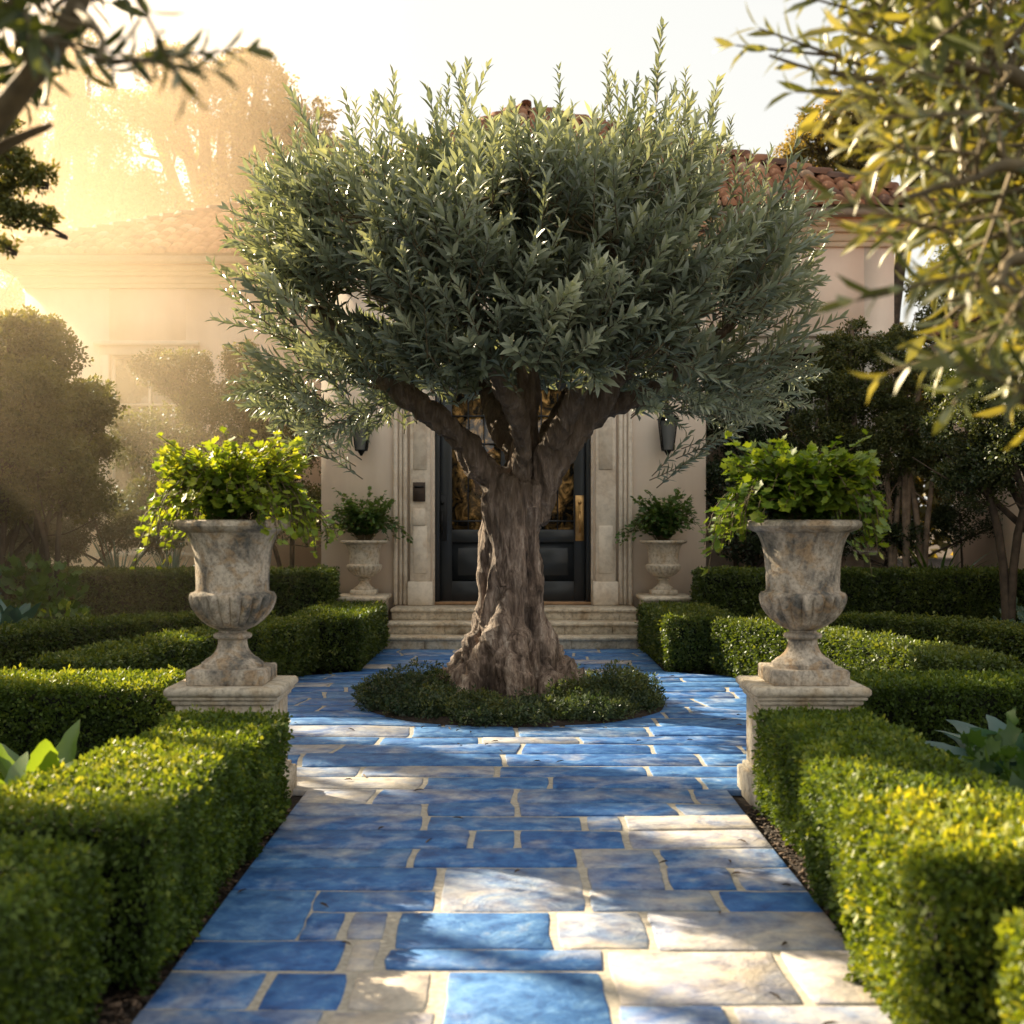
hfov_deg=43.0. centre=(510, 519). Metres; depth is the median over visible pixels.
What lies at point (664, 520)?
urn plant
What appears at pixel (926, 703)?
box hedge
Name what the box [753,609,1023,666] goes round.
box hedge
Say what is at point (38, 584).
leafy shrub
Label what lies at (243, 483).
urn plant
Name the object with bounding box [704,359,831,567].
garden shrub
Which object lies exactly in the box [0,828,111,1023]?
box hedge
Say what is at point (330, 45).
sky
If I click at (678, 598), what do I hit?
stone plinth
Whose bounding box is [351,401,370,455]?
wall lantern
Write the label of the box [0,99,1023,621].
villa
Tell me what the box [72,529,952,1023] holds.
ground
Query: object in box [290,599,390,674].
box hedge
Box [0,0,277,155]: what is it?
dark tree
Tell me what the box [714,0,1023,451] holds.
olive tree
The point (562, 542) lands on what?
door
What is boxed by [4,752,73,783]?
bold leaf plant
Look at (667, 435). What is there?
wall lantern
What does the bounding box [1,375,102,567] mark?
garden shrub
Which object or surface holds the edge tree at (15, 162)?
on the ground at (740, 801)
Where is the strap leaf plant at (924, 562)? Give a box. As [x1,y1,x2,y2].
[868,536,996,576]
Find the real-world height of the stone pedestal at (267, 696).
0.650 m
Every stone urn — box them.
[173,520,289,685]
[340,540,387,594]
[639,540,686,594]
[746,520,862,685]
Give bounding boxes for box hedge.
[0,609,276,669]
[0,663,185,760]
[0,761,217,996]
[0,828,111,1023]
[8,563,340,618]
[21,615,319,676]
[72,732,257,913]
[135,704,294,862]
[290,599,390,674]
[634,599,736,673]
[689,563,1023,621]
[709,612,1023,678]
[748,702,954,861]
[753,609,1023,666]
[793,751,1023,950]
[831,784,1023,1023]
[846,666,1023,763]
[992,907,1023,1023]
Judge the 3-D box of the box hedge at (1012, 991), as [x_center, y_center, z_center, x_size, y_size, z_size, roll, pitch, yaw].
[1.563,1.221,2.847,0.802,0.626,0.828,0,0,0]
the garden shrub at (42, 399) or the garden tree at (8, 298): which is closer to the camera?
the garden shrub at (42, 399)
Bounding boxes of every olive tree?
[204,16,848,695]
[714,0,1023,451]
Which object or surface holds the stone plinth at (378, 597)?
on the ground at (740, 801)
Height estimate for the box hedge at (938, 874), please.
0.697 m
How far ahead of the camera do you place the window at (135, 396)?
20.57 m
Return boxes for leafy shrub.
[0,548,93,620]
[946,706,1023,785]
[992,597,1023,623]
[1008,771,1023,793]
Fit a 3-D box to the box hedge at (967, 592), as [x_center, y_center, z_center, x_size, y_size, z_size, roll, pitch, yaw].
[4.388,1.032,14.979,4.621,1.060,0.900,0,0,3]
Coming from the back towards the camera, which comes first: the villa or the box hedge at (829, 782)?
the villa
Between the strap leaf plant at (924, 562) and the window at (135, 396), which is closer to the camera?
the strap leaf plant at (924, 562)
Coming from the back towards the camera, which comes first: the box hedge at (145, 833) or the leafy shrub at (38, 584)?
the leafy shrub at (38, 584)
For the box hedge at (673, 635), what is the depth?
12.88 m
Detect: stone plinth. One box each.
[335,593,391,622]
[636,593,691,614]
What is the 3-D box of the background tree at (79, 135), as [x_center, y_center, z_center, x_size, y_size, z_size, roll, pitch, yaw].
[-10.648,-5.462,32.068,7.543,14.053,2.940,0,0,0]
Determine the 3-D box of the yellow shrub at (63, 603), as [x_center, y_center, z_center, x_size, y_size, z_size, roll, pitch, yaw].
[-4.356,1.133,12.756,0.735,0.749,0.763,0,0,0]
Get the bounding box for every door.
[440,384,505,600]
[538,376,585,600]
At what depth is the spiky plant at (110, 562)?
15.66 m
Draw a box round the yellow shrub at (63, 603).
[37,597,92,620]
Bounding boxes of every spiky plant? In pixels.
[76,534,156,574]
[137,542,194,568]
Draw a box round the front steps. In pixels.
[385,605,639,649]
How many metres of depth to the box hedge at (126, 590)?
14.79 m
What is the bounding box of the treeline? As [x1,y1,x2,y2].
[894,322,952,558]
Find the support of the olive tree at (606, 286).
on the soil bed at (443, 720)
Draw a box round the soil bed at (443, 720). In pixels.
[364,693,662,727]
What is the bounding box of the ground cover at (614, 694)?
[350,657,668,727]
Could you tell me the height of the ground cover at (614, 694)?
0.459 m
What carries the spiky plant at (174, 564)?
in the box hedge at (126, 590)
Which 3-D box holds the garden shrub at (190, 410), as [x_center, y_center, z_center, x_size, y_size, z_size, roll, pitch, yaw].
[-3.864,-0.466,17.489,3.155,4.044,1.775,0,0,-11]
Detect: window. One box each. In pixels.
[93,341,199,556]
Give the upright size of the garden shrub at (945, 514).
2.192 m
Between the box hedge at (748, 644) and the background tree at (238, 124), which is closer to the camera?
the box hedge at (748, 644)
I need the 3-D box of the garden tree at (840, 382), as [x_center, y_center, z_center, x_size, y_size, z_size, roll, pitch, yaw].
[4.006,-0.459,15.764,1.285,4.021,0.944,0,0,25]
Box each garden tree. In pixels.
[0,270,24,346]
[787,315,894,567]
[852,312,967,567]
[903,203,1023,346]
[912,332,1023,620]
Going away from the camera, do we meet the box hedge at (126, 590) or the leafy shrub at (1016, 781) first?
the leafy shrub at (1016, 781)
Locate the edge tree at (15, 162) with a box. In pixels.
[0,117,67,259]
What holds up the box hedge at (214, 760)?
on the ground at (740, 801)
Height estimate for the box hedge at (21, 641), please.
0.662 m
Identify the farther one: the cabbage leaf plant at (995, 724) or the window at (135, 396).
the window at (135, 396)
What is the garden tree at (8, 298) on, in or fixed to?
on the ground at (740, 801)
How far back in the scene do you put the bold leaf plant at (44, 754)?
5.64 m
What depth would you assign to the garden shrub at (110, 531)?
15.70 m
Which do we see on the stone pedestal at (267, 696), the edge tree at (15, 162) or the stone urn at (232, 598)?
the stone urn at (232, 598)
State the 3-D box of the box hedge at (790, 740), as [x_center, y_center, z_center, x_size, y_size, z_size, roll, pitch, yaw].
[1.534,1.217,5.940,0.681,0.629,1.498,0,0,0]
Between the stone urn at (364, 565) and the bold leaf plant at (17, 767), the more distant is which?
the stone urn at (364, 565)
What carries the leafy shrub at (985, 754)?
on the ground at (740, 801)
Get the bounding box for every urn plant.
[129,425,343,569]
[319,486,412,543]
[615,488,706,545]
[698,428,891,576]
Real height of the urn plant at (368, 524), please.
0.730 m
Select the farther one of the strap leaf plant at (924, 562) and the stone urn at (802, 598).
the strap leaf plant at (924, 562)
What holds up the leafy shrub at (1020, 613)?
on the ground at (740, 801)
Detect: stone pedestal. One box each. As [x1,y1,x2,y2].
[163,675,297,797]
[736,675,871,811]
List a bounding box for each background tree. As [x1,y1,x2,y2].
[0,6,225,308]
[106,35,359,208]
[772,83,939,378]
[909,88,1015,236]
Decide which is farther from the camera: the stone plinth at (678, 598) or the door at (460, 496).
the door at (460, 496)
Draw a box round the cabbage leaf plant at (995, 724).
[925,714,1023,774]
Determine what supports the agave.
in the box hedge at (21, 641)
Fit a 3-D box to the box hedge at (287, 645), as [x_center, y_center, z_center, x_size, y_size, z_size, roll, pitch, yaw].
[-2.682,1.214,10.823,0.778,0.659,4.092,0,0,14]
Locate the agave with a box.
[0,599,41,623]
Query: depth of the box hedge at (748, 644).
10.55 m
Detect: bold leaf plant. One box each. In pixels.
[0,719,79,784]
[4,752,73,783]
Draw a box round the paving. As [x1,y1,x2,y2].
[131,649,891,1023]
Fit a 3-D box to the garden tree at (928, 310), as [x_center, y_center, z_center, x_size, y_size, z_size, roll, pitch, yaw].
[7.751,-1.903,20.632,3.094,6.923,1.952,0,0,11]
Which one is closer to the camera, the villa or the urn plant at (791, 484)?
the urn plant at (791, 484)
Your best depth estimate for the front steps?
15.36 m
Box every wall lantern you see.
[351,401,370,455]
[657,402,679,454]
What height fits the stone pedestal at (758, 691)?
0.650 m
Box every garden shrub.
[0,304,130,618]
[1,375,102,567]
[12,489,187,566]
[105,338,320,567]
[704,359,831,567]
[840,473,1002,567]
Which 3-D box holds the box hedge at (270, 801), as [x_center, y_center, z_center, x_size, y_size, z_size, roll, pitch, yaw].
[-1.395,1.219,6.112,0.660,0.627,0.881,0,0,0]
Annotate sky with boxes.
[0,0,1023,505]
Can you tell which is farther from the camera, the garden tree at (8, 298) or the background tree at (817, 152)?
the background tree at (817, 152)
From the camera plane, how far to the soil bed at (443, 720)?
9.57 m
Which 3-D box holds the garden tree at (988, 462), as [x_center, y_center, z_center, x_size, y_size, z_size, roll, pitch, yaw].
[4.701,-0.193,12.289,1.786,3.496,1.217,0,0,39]
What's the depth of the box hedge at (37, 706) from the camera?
7.51 m

